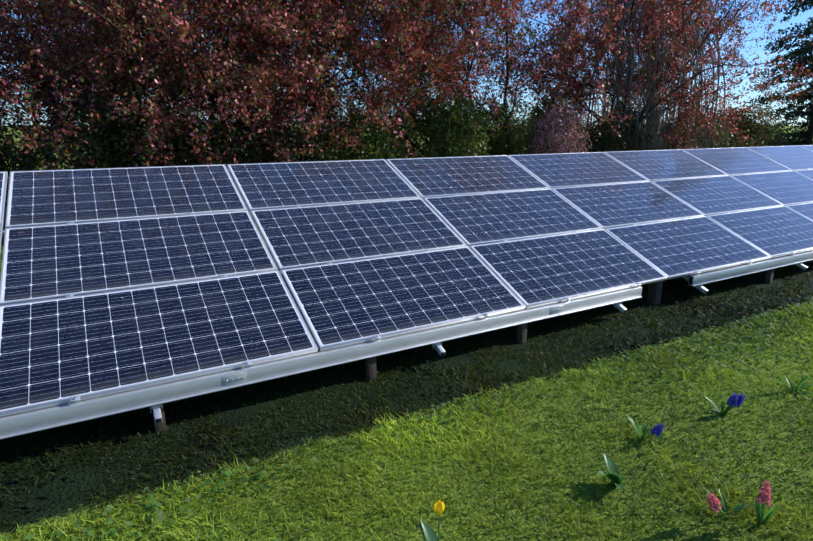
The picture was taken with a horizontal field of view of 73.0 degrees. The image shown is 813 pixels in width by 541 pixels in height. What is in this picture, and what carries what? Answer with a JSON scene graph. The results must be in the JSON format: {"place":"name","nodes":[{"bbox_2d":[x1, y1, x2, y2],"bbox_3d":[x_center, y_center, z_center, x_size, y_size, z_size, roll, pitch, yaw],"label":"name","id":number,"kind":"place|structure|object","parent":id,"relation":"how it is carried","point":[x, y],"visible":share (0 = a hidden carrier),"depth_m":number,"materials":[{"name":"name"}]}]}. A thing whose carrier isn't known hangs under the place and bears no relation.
{"place":"outdoors","nodes":[
{"label":"outdoors","id":0,"kind":"place"},
{"bbox_2d":[0,125,812,540],"bbox_3d":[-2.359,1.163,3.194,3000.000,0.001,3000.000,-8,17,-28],"label":"lawn","id":1,"kind":"structure","parent":0,"point":[98,473],"depth_m":3.44,"materials":[{"name":"plant"}]},
{"bbox_2d":[1,73,29,171],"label":"crabapple","id":2,"kind":"object","parent":1,"relation":"on","point":[13,120],"depth_m":13.65,"materials":[{"name":"red plant"}]},
{"bbox_2d":[0,110,48,203],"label":"shrub","id":3,"kind":"object","parent":1,"relation":"on","point":[6,147],"depth_m":9.76,"materials":[{"name":"green plant"}]},
{"bbox_2d":[0,0,82,133],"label":"crabapple","id":4,"kind":"object","parent":1,"relation":"on","point":[3,7],"depth_m":10.80,"materials":[{"name":"red plant"}]},
{"bbox_2d":[5,79,188,170],"bbox_3d":[-5.632,-2.161,10.505,3.307,2.899,2.466,-8,17,-28],"label":"shrub","id":5,"kind":"object","parent":1,"relation":"on","point":[112,141],"depth_m":10.06,"materials":[{"name":"green plant"}]},
{"bbox_2d":[0,0,207,170],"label":"crabapple","id":6,"kind":"object","parent":1,"relation":"on","point":[15,6],"depth_m":17.52,"materials":[{"name":"red plant"}]},
{"bbox_2d":[0,0,313,171],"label":"crabapple","id":7,"kind":"object","parent":1,"relation":"on","point":[18,40],"depth_m":11.51,"materials":[{"name":"red plant"}]},
{"bbox_2d":[127,112,270,202],"bbox_3d":[-4.063,-2.043,11.207,2.814,2.316,2.209,1,15,5],"label":"shrub","id":8,"kind":"object","parent":1,"relation":"on","point":[189,158],"depth_m":10.61,"materials":[{"name":"green plant"}]},
{"bbox_2d":[1,0,415,207],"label":"crabapple","id":9,"kind":"object","parent":1,"relation":"on","point":[187,32],"depth_m":10.19,"materials":[{"name":"red plant"}]},
{"bbox_2d":[0,0,477,198],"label":"crabapple","id":10,"kind":"object","parent":1,"relation":"on","point":[208,24],"depth_m":9.53,"materials":[{"name":"red plant"}]},
{"bbox_2d":[228,114,362,163],"bbox_3d":[-2.295,-2.243,11.940,3.232,2.326,2.641,-8,17,-28],"label":"shrub","id":11,"kind":"object","parent":1,"relation":"on","point":[301,143],"depth_m":11.27,"materials":[{"name":"green plant"}]},
{"bbox_2d":[172,0,528,204],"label":"crabapple","id":12,"kind":"object","parent":1,"relation":"on","point":[401,32],"depth_m":11.67,"materials":[{"name":"red plant"}]},
{"bbox_2d":[305,110,415,160],"bbox_3d":[-1.081,-2.521,12.686,2.547,2.486,3.330,2,15,6],"label":"shrub","id":13,"kind":"object","parent":1,"relation":"on","point":[385,147],"depth_m":12.17,"materials":[{"name":"green plant"}]},
{"bbox_2d":[192,0,585,158],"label":"crabapple","id":14,"kind":"object","parent":1,"relation":"on","point":[409,67],"depth_m":14.09,"materials":[{"name":"red plant"}]},
{"bbox_2d":[0,168,812,438],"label":"mount rails","id":15,"kind":"object","parent":1,"relation":"on","point":[155,397],"visible":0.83,"depth_m":4.03,"materials":[{"name":"metal"}]},
{"bbox_2d":[0,145,812,349],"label":"solar panel frames","id":16,"kind":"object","parent":15,"relation":"on","point":[492,270],"visible":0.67,"depth_m":5.56,"materials":[{"name":"silver metal"}]},
{"bbox_2d":[0,145,812,410],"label":"solar panels","id":17,"kind":"object","parent":16,"relation":"in","point":[53,350],"visible":1,"depth_m":5.20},
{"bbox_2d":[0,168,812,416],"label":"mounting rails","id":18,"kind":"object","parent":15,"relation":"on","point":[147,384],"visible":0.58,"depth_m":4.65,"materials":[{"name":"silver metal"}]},
{"bbox_2d":[65,169,809,404],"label":"panel clamps","id":19,"kind":"object","parent":15,"relation":"attached to","point":[73,401],"visible":1,"depth_m":4.69,"materials":[{"name":"silver metal"}]},
{"bbox_2d":[69,171,802,398],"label":"pv clamp bolts","id":20,"kind":"object","parent":19,"relation":"in","point":[377,336],"visible":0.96,"depth_m":5.16,"materials":[{"name":"silver metal"}]},
{"bbox_2d":[156,268,806,422],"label":"rail tube openings","id":21,"kind":"object","parent":15,"relation":"attached to","point":[443,353],"visible":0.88,"depth_m":5.54,"materials":[{"name":"black"}]},
{"bbox_2d":[418,515,439,540],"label":"yellow tulip leaves","id":22,"kind":"object","parent":1,"relation":"on","point":[428,532],"visible":0.92,"depth_m":2.58,"materials":[{"name":"plant"}]},
{"bbox_2d":[434,500,444,514],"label":"yellow tulip petals","id":23,"kind":"object","parent":22,"relation":"attached to","point":[439,507],"visible":1,"depth_m":2.47,"materials":[{"name":"yellow plant"}]},
{"bbox_2d":[402,86,500,157],"bbox_3d":[1.125,-3.016,13.569,2.528,2.978,2.226,1,15,2],"label":"shrub","id":24,"kind":"object","parent":1,"relation":"on","point":[454,130],"depth_m":13.06,"materials":[{"name":"green plant"}]},
{"bbox_2d":[152,247,774,432],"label":"support posts","id":25,"kind":"object","parent":1,"relation":"on","point":[654,297],"visible":0.06,"depth_m":5.04,"materials":[{"name":"silver metal"}]},
{"bbox_2d":[296,0,683,158],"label":"crabapple","id":26,"kind":"object","parent":1,"relation":"on","point":[500,67],"depth_m":13.47,"materials":[{"name":"red plant"}]},
{"bbox_2d":[456,93,544,155],"bbox_3d":[2.316,-3.418,15.200,2.504,2.930,3.182,-8,17,-28],"label":"shrub","id":27,"kind":"object","parent":1,"relation":"on","point":[512,127],"depth_m":14.70,"materials":[{"name":"green plant"}]},
{"bbox_2d":[498,98,598,154],"bbox_3d":[3.727,-3.172,14.580,2.874,2.766,2.316,-8,17,-28],"label":"blossom shrub","id":28,"kind":"object","parent":1,"relation":"on","point":[566,139],"depth_m":14.20,"materials":[{"name":"pink plant"}]},
{"bbox_2d":[510,92,612,153],"bbox_3d":[4.249,-3.713,16.162,2.890,3.007,2.184,-8,17,-28],"label":"shrub","id":29,"kind":"object","parent":1,"relation":"on","point":[538,109],"depth_m":15.86,"materials":[{"name":"plant"}]},
{"bbox_2d":[572,117,651,151],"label":"shrub","id":30,"kind":"object","parent":1,"relation":"on","point":[604,140],"depth_m":15.97,"materials":[{"name":"green plant"}]},
{"bbox_2d":[597,453,627,490],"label":"tulip leaves","id":31,"kind":"object","parent":1,"relation":"on","point":[614,476],"visible":1,"depth_m":3.04,"materials":[{"name":"green plant"}]},
{"bbox_2d":[577,101,658,150],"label":"shrub","id":32,"kind":"object","parent":1,"relation":"on","point":[634,120],"visible":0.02,"depth_m":17.40,"materials":[{"name":"plant"}]},
{"bbox_2d":[462,0,812,138],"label":"crabapple","id":33,"kind":"object","parent":1,"relation":"on","point":[741,39],"depth_m":24.25,"materials":[{"name":"red plant"}]},
{"bbox_2d":[626,415,661,440],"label":"hyacinth leaves","id":34,"kind":"object","parent":1,"relation":"on","point":[642,431],"visible":0.94,"depth_m":3.53,"materials":[{"name":"green plant"}]},
{"bbox_2d":[651,423,663,435],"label":"blue hyacinth florets","id":35,"kind":"object","parent":34,"relation":"attached to","point":[657,429],"visible":1,"depth_m":3.42,"materials":[{"name":"blue plant"}]},
{"bbox_2d":[479,0,812,153],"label":"crabapple","id":36,"kind":"object","parent":1,"relation":"on","point":[668,13],"depth_m":16.04,"materials":[{"name":"red plant"}]},
{"bbox_2d":[568,0,727,150],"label":"weeping tree","id":37,"kind":"object","parent":1,"relation":"on","point":[658,125],"depth_m":16.29,"materials":[{"name":"brown plant"}]},
{"bbox_2d":[662,117,726,149],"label":"shrub","id":38,"kind":"object","parent":1,"relation":"on","point":[717,136],"depth_m":17.78,"materials":[{"name":"plant"}]},
{"bbox_2d":[683,109,745,148],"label":"shrub","id":39,"kind":"object","parent":1,"relation":"on","point":[732,141],"depth_m":18.74,"materials":[{"name":"green plant"}]},
{"bbox_2d":[704,395,743,414],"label":"hyacinth leaves","id":40,"kind":"object","parent":1,"relation":"on","point":[728,408],"visible":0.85,"depth_m":3.80,"materials":[{"name":"green plant"}]},
{"bbox_2d":[727,393,745,406],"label":"blue hyacinth florets","id":41,"kind":"object","parent":40,"relation":"attached to","point":[733,399],"visible":0.98,"depth_m":3.77,"materials":[{"name":"blue plant"}]},
{"bbox_2d":[706,488,748,519],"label":"hyacinth leaves","id":42,"kind":"object","parent":1,"relation":"on","point":[739,507],"visible":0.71,"depth_m":2.83,"materials":[{"name":"green plant"}]},
{"bbox_2d":[707,492,721,511],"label":"pink hyacinth florets","id":43,"kind":"object","parent":42,"relation":"attached to","point":[715,501],"visible":0.98,"depth_m":2.71,"materials":[{"name":"pink plant"}]},
{"bbox_2d":[716,100,787,146],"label":"shrub","id":44,"kind":"object","parent":1,"relation":"on","point":[750,124],"depth_m":19.68,"materials":[{"name":"green plant"}]},
{"bbox_2d":[754,482,779,525],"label":"hyacinth leaves","id":45,"kind":"object","parent":1,"relation":"on","point":[760,510],"visible":0.9,"depth_m":2.75,"materials":[{"name":"green plant"}]},
{"bbox_2d":[757,480,770,506],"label":"pink hyacinth florets","id":46,"kind":"object","parent":45,"relation":"attached to","point":[766,497],"visible":0.98,"depth_m":2.68,"materials":[{"name":"pink plant"}]},
{"bbox_2d":[754,121,789,146],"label":"shrub","id":47,"kind":"object","parent":1,"relation":"on","point":[778,139],"depth_m":21.11,"materials":[{"name":"green plant"}]},
{"bbox_2d":[744,0,812,145],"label":"conifer","id":48,"kind":"object","parent":1,"relation":"on","point":[795,56],"depth_m":28.13,"materials":[{"name":"green plant"}]},
{"bbox_2d":[775,375,812,396],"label":"bulb leaves","id":49,"kind":"object","parent":1,"relation":"on","point":[800,384],"visible":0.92,"depth_m":4.14,"materials":[{"name":"green plant"}]},
{"bbox_2d":[0,0,812,125],"label":"sky","id":50,"kind":"structure","parent":0,"point":[802,18],"materials":[{"name":"blue"}]}
]}

